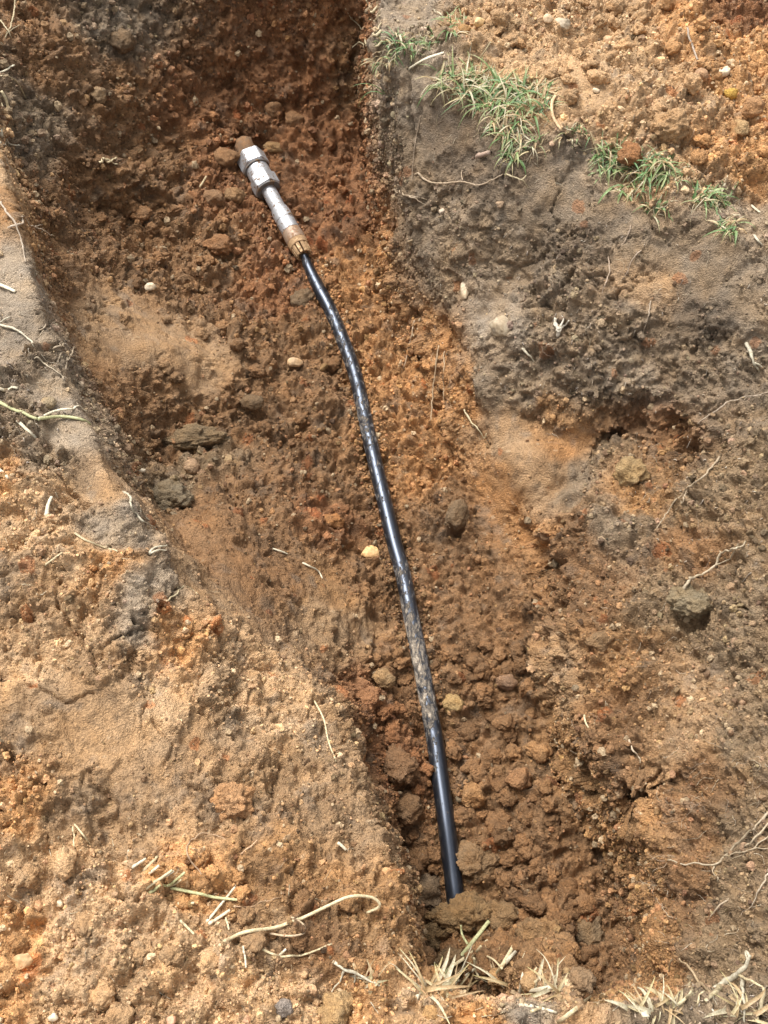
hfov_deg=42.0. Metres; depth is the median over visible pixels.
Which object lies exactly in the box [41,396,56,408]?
soil clod
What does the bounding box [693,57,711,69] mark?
soil clod
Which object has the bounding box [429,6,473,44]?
grass tuft
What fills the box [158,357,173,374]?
soil clod
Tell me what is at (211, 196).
soil clod
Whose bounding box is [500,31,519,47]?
soil clod
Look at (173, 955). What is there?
soil clod
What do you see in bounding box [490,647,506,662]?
soil clod
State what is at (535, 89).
grass tuft
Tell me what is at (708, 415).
root
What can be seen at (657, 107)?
soil clod
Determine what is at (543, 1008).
straw
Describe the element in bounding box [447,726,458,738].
soil clod
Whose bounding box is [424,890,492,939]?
soil clod
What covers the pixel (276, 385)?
soil clod
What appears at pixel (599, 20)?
soil clod
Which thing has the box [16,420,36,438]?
straw
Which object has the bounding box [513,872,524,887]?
soil clod
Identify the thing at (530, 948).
soil clod
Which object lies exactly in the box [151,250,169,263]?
soil clod
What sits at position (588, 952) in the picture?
soil clod
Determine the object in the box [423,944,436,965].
soil clod
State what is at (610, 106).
soil clod
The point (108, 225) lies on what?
soil clod
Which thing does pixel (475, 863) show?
soil clod
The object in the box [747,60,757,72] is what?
soil clod
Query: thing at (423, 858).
soil clod
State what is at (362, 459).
bedding crumbs
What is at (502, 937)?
soil clod
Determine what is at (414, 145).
root
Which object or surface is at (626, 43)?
soil clod
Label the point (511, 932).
soil clod
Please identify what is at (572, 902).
soil clod
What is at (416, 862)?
soil clod
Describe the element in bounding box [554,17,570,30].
stone
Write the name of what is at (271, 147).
soil clod
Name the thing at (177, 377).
soil clod
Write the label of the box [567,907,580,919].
soil clod
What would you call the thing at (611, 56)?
soil clod
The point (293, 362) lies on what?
pebble
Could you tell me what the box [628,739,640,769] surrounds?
root
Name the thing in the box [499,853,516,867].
soil clod
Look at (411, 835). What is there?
soil clod
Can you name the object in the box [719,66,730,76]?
pebble
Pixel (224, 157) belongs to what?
soil clod
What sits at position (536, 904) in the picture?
soil clod
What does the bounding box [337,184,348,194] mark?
soil clod
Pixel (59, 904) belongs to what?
pebble
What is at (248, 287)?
soil clod
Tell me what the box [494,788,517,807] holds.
soil clod
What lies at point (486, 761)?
soil clod
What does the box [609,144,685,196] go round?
grass tuft
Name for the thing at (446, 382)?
soil crumbs
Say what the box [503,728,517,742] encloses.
soil clod
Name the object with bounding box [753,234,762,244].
straw
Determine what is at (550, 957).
soil clod
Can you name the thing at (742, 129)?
soil clod
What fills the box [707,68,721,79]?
soil clod
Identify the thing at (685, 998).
root
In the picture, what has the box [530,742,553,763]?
soil clod
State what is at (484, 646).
soil clod
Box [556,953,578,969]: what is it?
soil clod
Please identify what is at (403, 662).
soil clod
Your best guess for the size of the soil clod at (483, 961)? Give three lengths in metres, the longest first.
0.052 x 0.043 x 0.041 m
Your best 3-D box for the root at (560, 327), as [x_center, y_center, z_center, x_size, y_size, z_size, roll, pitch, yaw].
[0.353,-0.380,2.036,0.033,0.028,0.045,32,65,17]
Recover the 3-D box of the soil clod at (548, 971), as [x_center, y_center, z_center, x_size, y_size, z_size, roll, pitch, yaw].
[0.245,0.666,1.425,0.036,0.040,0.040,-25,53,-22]
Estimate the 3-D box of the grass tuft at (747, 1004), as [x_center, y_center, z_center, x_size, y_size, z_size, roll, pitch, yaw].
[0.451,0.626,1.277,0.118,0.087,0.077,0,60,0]
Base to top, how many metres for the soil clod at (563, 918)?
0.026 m
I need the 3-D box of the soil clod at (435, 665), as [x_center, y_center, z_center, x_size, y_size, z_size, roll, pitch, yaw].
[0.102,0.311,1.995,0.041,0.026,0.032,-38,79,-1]
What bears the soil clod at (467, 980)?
on the ground
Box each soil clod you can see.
[6,931,29,954]
[11,861,40,888]
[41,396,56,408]
[53,845,76,882]
[73,909,93,939]
[87,979,115,1012]
[89,86,106,103]
[94,902,113,922]
[101,222,113,229]
[103,1002,134,1023]
[108,27,134,53]
[110,201,121,211]
[118,311,130,324]
[129,205,152,220]
[131,936,154,965]
[132,274,141,288]
[144,221,159,234]
[145,263,153,270]
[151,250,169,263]
[152,478,193,510]
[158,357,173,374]
[159,945,184,966]
[161,316,170,323]
[161,423,231,449]
[170,371,184,383]
[175,893,190,911]
[183,245,194,253]
[183,261,198,276]
[184,458,200,473]
[187,190,198,202]
[188,851,210,870]
[189,873,214,902]
[192,255,203,265]
[193,327,210,341]
[196,946,223,974]
[200,262,210,276]
[202,233,233,255]
[203,189,225,206]
[203,254,215,264]
[204,864,221,883]
[210,279,220,287]
[210,780,255,822]
[214,147,240,167]
[215,319,227,336]
[220,168,232,179]
[224,187,246,203]
[229,337,248,351]
[230,866,248,885]
[231,309,245,318]
[233,884,251,902]
[235,906,255,928]
[237,232,248,239]
[239,394,263,410]
[239,930,267,952]
[242,281,255,297]
[247,362,265,377]
[256,421,272,436]
[260,921,276,943]
[263,141,285,152]
[264,101,282,117]
[267,317,279,325]
[268,381,281,392]
[285,110,303,127]
[290,288,315,307]
[290,935,308,953]
[293,411,309,427]
[303,140,317,153]
[306,878,320,890]
[311,222,319,231]
[316,989,354,1023]
[318,155,329,164]
[322,138,333,150]
[324,513,344,528]
[325,275,338,289]
[326,348,336,356]
[326,355,341,374]
[329,175,342,185]
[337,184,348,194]
[338,886,362,913]
[343,203,355,216]
[357,219,368,228]
[361,246,367,253]
[362,340,370,349]
[369,653,383,668]
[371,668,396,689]
[376,703,394,721]
[381,743,420,786]
[383,719,400,732]
[384,731,401,744]
[392,686,403,700]
[392,701,407,714]
[393,656,411,670]
[395,743,409,752]
[395,788,423,825]
[396,672,413,686]
[402,685,416,700]
[403,829,419,844]
[409,750,421,763]
[409,783,425,796]
[410,857,423,873]
[416,853,429,867]
[418,762,434,776]
[418,907,428,924]
[419,873,441,910]
[420,965,434,980]
[421,750,428,760]
[422,1005,437,1019]
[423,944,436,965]
[424,825,438,842]
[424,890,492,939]
[424,920,441,952]
[426,845,441,862]
[426,862,442,875]
[428,965,445,982]
[430,658,443,671]
[432,26,449,41]
[435,945,463,978]
[438,19,452,26]
[439,643,461,663]
[441,0,455,15]
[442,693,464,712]
[444,498,469,530]
[445,738,464,761]
[446,671,460,684]
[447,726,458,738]
[454,806,471,825]
[455,721,480,741]
[456,2,468,14]
[456,839,500,885]
[458,24,470,34]
[458,682,472,695]
[460,758,480,774]
[461,781,486,808]
[462,668,473,683]
[462,969,472,988]
[464,951,472,971]
[465,4,474,17]
[465,652,483,671]
[468,763,488,782]
[472,660,494,680]
[472,941,485,956]
[475,682,493,700]
[475,945,491,976]
[476,696,493,708]
[476,809,488,822]
[477,641,494,652]
[480,753,493,771]
[481,934,490,940]
[483,2,496,13]
[483,707,497,721]
[484,17,493,26]
[484,811,499,826]
[484,938,500,948]
[486,818,500,835]
[487,748,502,764]
[487,899,518,931]
[488,968,502,989]
[490,8,509,26]
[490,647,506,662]
[490,776,508,792]
[491,713,515,734]
[491,821,514,846]
[491,932,509,943]
[494,25,507,35]
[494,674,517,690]
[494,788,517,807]
[494,926,505,933]
[495,809,513,822]
[495,871,511,892]
[496,692,508,702]
[498,940,509,955]
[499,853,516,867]
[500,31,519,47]
[500,659,513,673]
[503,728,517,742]
[504,0,517,10]
[504,742,522,761]
[504,767,531,790]
[504,887,522,907]
[504,929,515,937]
[507,936,526,955]
[510,642,524,659]
[512,654,528,674]
[512,833,533,850]
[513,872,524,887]
[513,954,536,978]
[514,915,563,941]
[516,37,525,48]
[517,804,533,827]
[517,844,536,862]
[517,908,534,921]
[517,939,545,961]
[518,677,534,696]
[518,893,546,916]
[520,970,535,992]
[523,740,539,756]
[524,856,547,881]
[525,707,537,718]
[526,791,537,803]
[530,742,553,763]
[533,843,545,859]
[536,958,551,970]
[537,778,555,794]
[539,795,557,812]
[539,886,555,894]
[539,951,556,964]
[541,893,554,902]
[542,901,560,917]
[543,63,559,79]
[543,813,560,827]
[543,965,562,980]
[547,864,559,885]
[548,911,570,925]
[556,945,575,957]
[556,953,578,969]
[557,66,573,75]
[557,877,578,899]
[560,73,576,84]
[560,909,574,924]
[560,940,582,964]
[563,88,579,105]
[563,898,577,912]
[565,922,576,935]
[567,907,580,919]
[568,966,596,992]
[572,47,585,60]
[574,885,600,917]
[574,921,577,936]
[575,916,604,949]
[576,0,588,7]
[579,944,598,964]
[579,963,595,974]
[582,59,599,69]
[584,630,613,652]
[585,957,602,971]
[586,69,610,84]
[592,967,602,989]
[593,14,607,27]
[602,13,610,24]
[603,99,618,115]
[605,0,628,15]
[606,50,618,65]
[607,15,620,31]
[612,455,651,486]
[613,35,637,52]
[617,140,642,165]
[624,1,645,16]
[630,22,646,34]
[632,7,649,24]
[648,96,667,115]
[649,107,689,144]
[652,57,665,70]
[657,0,675,12]
[664,40,682,56]
[665,584,712,618]
[683,72,702,95]
[690,148,707,165]
[692,133,714,148]
[693,16,710,32]
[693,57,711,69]
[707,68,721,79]
[710,13,723,24]
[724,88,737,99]
[733,119,749,136]
[741,96,764,117]
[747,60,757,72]
[756,144,767,157]
[762,38,767,51]
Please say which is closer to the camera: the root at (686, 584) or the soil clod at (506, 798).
the root at (686, 584)
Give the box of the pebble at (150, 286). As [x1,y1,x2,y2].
[145,282,156,290]
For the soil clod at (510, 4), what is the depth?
2.19 m
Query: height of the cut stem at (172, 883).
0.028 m
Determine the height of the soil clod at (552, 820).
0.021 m
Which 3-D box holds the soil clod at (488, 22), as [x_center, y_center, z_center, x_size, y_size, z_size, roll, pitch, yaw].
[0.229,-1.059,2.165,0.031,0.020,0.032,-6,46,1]
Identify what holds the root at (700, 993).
on the ground
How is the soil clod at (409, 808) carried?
on the ground
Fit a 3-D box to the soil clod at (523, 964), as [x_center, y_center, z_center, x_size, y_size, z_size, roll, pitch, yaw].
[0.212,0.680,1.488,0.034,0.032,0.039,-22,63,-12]
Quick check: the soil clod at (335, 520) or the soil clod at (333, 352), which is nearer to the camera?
the soil clod at (335, 520)
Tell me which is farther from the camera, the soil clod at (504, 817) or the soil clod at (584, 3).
the soil clod at (584, 3)
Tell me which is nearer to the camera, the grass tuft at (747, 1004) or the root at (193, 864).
the grass tuft at (747, 1004)
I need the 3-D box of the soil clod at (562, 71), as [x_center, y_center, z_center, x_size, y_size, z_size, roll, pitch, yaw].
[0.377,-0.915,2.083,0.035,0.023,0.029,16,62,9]
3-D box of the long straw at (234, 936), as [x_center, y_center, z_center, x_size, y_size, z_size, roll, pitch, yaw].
[-0.111,0.539,1.325,0.217,0.069,0.025,-13,61,-7]
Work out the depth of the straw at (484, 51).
2.13 m
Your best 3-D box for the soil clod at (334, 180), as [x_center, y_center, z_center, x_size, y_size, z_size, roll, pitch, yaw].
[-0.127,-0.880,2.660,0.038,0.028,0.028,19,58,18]
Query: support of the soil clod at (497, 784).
on the ground
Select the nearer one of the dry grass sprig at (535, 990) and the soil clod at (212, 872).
the soil clod at (212, 872)
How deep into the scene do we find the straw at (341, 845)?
1.43 m
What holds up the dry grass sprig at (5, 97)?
on the ground
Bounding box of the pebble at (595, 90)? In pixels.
[592,88,599,93]
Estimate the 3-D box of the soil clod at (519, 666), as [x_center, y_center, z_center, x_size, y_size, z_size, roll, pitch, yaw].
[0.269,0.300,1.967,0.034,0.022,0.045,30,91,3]
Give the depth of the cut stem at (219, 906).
1.35 m
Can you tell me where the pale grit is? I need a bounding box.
[0,0,767,1023]
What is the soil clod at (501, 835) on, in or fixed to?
on the ground
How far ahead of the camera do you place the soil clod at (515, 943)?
1.59 m
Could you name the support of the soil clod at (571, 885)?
on the ground
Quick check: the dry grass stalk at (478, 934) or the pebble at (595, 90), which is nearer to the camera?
the dry grass stalk at (478, 934)
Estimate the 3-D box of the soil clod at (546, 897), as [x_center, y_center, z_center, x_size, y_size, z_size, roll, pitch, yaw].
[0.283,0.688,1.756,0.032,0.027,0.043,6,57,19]
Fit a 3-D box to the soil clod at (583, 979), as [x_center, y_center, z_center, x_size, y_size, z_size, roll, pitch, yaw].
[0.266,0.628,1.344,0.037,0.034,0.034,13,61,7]
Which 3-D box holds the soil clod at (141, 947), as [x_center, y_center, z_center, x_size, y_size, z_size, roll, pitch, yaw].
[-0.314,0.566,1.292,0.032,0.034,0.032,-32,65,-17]
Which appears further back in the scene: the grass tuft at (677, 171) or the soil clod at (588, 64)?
the soil clod at (588, 64)
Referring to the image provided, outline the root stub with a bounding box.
[475,150,490,158]
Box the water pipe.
[235,136,463,903]
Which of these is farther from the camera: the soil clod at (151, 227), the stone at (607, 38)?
the soil clod at (151, 227)
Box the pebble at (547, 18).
[543,13,552,23]
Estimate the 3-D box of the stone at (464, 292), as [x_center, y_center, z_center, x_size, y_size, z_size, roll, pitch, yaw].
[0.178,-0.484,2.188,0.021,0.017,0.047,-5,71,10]
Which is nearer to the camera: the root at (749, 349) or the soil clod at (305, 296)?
the root at (749, 349)
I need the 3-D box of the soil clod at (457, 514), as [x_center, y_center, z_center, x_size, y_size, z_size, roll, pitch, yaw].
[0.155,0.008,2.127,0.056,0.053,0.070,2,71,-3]
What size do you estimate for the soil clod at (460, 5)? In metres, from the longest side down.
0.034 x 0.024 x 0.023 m
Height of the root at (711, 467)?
0.103 m
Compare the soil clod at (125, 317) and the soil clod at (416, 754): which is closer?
the soil clod at (416, 754)
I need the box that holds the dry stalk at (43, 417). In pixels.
[0,401,90,424]
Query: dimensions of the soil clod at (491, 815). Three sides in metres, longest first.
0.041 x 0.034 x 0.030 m
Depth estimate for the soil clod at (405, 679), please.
1.98 m
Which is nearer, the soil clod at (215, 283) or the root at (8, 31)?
the root at (8, 31)
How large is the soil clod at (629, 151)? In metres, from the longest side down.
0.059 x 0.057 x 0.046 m
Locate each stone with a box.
[12,953,32,969]
[274,998,293,1017]
[361,545,379,557]
[439,208,444,214]
[460,282,468,299]
[489,315,510,336]
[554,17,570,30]
[603,35,612,43]
[694,67,708,81]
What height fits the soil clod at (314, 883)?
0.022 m
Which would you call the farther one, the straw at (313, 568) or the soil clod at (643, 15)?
the soil clod at (643, 15)
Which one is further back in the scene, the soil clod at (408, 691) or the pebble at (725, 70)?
the pebble at (725, 70)
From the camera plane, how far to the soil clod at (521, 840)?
1.79 m
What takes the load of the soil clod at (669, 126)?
on the ground
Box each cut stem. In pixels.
[132,858,146,868]
[142,855,158,870]
[145,869,172,890]
[148,864,159,874]
[148,871,184,893]
[179,919,194,934]
[205,886,235,922]
[208,909,230,925]
[242,946,246,967]
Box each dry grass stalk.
[445,920,489,973]
[453,968,474,984]
[457,945,481,975]
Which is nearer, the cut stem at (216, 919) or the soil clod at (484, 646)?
the cut stem at (216, 919)
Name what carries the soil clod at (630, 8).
on the ground
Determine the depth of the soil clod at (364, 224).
2.56 m
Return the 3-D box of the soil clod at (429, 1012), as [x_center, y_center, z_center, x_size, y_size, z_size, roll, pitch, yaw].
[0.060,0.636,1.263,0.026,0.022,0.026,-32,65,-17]
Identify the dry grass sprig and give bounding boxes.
[0,64,14,72]
[0,75,26,124]
[486,946,516,974]
[518,967,552,993]
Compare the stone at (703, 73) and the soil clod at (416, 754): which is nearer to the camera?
the soil clod at (416, 754)
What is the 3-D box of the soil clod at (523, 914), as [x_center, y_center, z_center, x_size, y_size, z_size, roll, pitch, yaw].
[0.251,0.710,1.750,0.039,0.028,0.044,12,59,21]
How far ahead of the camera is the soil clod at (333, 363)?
2.37 m
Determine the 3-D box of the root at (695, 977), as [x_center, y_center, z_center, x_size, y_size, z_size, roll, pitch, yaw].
[0.407,0.677,1.424,0.076,0.336,0.041,-38,67,-19]
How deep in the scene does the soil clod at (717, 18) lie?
2.19 m
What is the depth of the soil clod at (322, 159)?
2.68 m
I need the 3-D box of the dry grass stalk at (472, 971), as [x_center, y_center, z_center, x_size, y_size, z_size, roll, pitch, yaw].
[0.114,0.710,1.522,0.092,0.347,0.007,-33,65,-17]
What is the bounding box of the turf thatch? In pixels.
[377,29,748,246]
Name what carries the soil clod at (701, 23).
on the ground
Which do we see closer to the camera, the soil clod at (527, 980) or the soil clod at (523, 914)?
the soil clod at (527, 980)
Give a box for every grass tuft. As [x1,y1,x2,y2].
[350,958,393,994]
[352,83,384,102]
[359,42,399,74]
[369,25,429,66]
[391,943,480,1023]
[415,26,440,47]
[416,43,494,113]
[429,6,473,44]
[434,51,539,137]
[468,943,524,988]
[477,98,536,162]
[493,131,532,176]
[500,62,565,137]
[513,132,550,163]
[521,949,569,1000]
[553,121,589,148]
[582,126,639,185]
[598,173,664,204]
[604,976,696,1023]
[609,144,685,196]
[633,191,676,232]
[657,160,693,189]
[681,175,738,215]
[703,213,755,245]
[705,973,767,1023]
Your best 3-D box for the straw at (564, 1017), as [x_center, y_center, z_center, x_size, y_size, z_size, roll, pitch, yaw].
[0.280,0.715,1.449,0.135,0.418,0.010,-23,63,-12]
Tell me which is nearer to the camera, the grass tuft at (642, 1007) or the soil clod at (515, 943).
the grass tuft at (642, 1007)
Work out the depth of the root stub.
2.10 m
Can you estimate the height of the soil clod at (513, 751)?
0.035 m
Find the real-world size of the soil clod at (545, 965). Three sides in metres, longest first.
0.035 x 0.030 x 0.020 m
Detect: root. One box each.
[0,0,19,37]
[0,129,19,146]
[0,201,25,262]
[0,324,34,346]
[7,215,54,236]
[34,356,66,384]
[52,342,79,369]
[123,491,155,527]
[148,545,166,554]
[168,586,196,601]
[186,832,225,893]
[212,893,281,907]
[331,960,379,991]
[392,189,427,204]
[401,320,414,372]
[411,115,420,181]
[413,167,502,185]
[430,345,444,419]
[463,409,486,438]
[504,173,528,187]
[521,348,534,361]
[553,315,569,336]
[601,256,609,293]
[622,225,641,278]
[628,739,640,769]
[634,958,709,994]
[643,300,650,339]
[657,456,719,527]
[667,811,767,882]
[676,981,693,1006]
[683,540,745,589]
[696,990,704,1005]
[697,392,767,423]
[709,898,728,917]
[744,342,762,372]
[749,869,767,907]
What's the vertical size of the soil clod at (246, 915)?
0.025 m
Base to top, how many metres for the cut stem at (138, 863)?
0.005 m
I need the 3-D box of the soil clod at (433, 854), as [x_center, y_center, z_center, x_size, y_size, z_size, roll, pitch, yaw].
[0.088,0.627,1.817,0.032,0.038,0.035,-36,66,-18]
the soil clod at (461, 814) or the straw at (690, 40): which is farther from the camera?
the straw at (690, 40)
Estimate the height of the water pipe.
0.132 m
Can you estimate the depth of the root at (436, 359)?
2.28 m
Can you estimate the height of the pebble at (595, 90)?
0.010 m
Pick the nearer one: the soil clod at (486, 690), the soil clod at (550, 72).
the soil clod at (486, 690)
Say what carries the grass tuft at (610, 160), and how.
on the ground
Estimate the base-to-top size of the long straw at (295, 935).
0.022 m
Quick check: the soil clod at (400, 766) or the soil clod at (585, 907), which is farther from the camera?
the soil clod at (400, 766)
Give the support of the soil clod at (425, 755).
on the ground
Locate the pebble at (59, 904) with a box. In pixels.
[56,900,63,907]
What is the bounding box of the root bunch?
[345,0,381,73]
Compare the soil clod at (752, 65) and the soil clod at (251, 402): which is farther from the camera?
the soil clod at (251, 402)
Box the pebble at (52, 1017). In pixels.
[48,1012,58,1021]
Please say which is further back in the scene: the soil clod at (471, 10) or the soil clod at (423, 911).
the soil clod at (471, 10)
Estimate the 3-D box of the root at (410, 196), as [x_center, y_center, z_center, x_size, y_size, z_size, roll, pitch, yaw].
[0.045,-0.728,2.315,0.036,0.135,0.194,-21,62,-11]
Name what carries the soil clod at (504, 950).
on the ground
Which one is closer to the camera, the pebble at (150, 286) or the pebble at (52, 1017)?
the pebble at (52, 1017)
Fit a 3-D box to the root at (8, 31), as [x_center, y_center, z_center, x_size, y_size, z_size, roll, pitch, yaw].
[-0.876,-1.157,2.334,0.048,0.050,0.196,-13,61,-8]
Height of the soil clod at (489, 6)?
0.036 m
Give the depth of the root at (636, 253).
1.99 m
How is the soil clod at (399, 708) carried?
on the ground
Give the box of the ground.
[0,0,767,1023]
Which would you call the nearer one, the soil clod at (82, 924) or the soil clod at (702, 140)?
the soil clod at (82, 924)
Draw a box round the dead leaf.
[641,1010,649,1017]
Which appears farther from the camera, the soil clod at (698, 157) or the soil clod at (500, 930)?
the soil clod at (698, 157)
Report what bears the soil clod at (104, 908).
on the ground
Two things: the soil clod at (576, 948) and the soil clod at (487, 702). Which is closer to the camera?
the soil clod at (576, 948)
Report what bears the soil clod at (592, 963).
on the ground
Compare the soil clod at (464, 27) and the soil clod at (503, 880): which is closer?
the soil clod at (503, 880)
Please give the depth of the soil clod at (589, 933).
1.73 m
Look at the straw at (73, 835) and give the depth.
1.39 m
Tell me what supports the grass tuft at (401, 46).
on the ground
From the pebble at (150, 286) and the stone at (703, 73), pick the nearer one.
the stone at (703, 73)
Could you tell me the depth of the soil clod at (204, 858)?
1.37 m
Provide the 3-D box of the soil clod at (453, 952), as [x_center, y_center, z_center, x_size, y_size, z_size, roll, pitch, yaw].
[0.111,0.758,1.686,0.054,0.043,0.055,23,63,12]
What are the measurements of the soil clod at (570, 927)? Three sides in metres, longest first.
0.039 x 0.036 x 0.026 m
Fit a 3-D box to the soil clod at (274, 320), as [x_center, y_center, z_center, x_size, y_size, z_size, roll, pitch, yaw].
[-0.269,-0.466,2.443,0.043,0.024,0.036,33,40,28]
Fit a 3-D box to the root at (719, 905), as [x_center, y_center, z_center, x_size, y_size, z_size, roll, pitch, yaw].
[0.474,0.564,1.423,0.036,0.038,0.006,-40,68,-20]
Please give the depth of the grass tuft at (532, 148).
2.04 m
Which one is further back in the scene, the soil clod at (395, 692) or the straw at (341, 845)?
the soil clod at (395, 692)
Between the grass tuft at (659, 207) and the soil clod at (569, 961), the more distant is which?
the grass tuft at (659, 207)
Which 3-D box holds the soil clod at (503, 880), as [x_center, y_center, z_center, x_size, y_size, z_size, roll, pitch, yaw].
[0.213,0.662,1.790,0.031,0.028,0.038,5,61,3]
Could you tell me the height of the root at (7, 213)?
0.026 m
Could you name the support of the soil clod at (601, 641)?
on the ground
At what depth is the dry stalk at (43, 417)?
1.71 m
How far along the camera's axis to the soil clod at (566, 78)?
2.06 m
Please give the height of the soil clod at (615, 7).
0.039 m
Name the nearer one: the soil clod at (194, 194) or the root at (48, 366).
the root at (48, 366)
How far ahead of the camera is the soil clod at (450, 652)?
1.98 m
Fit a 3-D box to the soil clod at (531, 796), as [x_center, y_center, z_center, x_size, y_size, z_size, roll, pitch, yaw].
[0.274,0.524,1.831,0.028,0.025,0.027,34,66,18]
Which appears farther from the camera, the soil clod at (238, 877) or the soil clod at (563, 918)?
the soil clod at (563, 918)
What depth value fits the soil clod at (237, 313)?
2.37 m
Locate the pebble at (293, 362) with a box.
[287,357,302,366]
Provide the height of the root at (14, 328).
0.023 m
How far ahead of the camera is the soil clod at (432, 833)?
1.83 m
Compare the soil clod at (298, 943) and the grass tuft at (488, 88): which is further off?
the grass tuft at (488, 88)
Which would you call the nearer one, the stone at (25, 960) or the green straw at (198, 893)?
the stone at (25, 960)
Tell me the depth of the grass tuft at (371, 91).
2.25 m
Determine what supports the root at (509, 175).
on the ground
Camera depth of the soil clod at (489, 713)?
1.96 m
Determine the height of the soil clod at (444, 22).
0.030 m
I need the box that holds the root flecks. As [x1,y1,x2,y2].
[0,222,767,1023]
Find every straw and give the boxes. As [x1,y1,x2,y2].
[0,283,15,292]
[0,386,17,391]
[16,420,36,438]
[44,496,52,515]
[45,552,62,566]
[72,826,74,846]
[74,532,117,551]
[74,824,90,844]
[99,157,117,164]
[169,886,236,900]
[218,894,380,947]
[240,839,257,854]
[262,943,331,957]
[269,916,305,936]
[302,562,322,578]
[313,700,336,761]
[337,842,346,850]
[408,51,443,70]
[477,42,490,61]
[518,1003,556,1013]
[530,1001,551,1012]
[550,95,561,130]
[556,995,591,1023]
[686,27,698,59]
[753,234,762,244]
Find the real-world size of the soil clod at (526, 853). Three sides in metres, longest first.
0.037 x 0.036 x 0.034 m
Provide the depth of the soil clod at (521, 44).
2.15 m
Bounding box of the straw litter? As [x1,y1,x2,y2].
[2,54,744,1023]
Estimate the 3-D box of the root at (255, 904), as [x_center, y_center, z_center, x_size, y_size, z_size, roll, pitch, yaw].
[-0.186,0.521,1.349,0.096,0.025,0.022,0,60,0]
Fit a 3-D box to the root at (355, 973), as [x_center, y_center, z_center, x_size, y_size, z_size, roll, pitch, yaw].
[-0.037,0.598,1.288,0.064,0.032,0.038,0,60,0]
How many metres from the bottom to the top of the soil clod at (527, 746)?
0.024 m
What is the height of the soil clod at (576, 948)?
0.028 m
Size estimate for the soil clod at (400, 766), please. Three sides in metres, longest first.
0.079 x 0.076 x 0.064 m
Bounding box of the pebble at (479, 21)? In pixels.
[474,17,484,27]
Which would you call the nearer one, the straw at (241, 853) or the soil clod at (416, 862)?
the straw at (241, 853)
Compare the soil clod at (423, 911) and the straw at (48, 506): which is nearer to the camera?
the straw at (48, 506)
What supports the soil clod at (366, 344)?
on the ground
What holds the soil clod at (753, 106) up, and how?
on the ground
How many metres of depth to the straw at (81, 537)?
1.58 m
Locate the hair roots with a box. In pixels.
[0,99,767,953]
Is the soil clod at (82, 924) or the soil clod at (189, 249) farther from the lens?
the soil clod at (189, 249)
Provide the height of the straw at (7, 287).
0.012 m
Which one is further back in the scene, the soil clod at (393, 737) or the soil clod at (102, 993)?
the soil clod at (393, 737)
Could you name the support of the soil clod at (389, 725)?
on the ground
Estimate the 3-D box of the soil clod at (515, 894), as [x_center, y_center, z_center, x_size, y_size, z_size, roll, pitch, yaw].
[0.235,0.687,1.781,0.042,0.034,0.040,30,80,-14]
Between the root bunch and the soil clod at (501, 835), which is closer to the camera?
the soil clod at (501, 835)
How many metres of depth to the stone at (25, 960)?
1.27 m
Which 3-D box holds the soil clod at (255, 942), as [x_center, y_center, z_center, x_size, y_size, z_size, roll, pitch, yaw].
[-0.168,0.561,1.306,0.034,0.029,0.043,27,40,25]
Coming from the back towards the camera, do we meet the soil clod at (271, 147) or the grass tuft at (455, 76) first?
the soil clod at (271, 147)
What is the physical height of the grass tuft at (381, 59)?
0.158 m
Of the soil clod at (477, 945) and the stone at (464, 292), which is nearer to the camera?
the soil clod at (477, 945)
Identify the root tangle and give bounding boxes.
[704,950,765,1023]
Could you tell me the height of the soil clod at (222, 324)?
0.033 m
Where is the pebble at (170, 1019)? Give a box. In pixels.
[166,1016,175,1023]
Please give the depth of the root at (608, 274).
2.01 m
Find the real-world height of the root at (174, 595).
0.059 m
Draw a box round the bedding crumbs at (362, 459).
[227,131,475,897]
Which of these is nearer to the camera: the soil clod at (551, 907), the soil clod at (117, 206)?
the soil clod at (551, 907)
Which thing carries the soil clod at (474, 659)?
on the ground
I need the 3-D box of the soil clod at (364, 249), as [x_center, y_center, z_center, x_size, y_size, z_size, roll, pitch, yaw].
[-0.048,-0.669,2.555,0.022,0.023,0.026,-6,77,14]
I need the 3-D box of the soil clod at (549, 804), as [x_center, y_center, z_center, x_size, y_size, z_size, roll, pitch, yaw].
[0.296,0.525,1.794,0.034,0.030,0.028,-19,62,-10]
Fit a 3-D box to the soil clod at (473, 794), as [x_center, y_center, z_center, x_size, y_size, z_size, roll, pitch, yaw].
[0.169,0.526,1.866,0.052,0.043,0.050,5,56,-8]
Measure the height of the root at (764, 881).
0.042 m
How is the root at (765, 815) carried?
on the ground
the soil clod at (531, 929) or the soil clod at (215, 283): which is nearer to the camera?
the soil clod at (531, 929)
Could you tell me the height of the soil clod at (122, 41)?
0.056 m
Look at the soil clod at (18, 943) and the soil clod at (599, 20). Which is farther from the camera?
the soil clod at (599, 20)
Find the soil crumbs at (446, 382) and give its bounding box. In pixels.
[0,0,767,1023]
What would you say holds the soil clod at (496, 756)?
on the ground
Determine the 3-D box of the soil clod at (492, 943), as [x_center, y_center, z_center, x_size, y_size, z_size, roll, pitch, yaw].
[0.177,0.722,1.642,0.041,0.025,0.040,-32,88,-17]
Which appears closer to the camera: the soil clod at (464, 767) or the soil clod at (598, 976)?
the soil clod at (598, 976)
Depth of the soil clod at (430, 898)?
1.78 m
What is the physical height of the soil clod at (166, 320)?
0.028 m

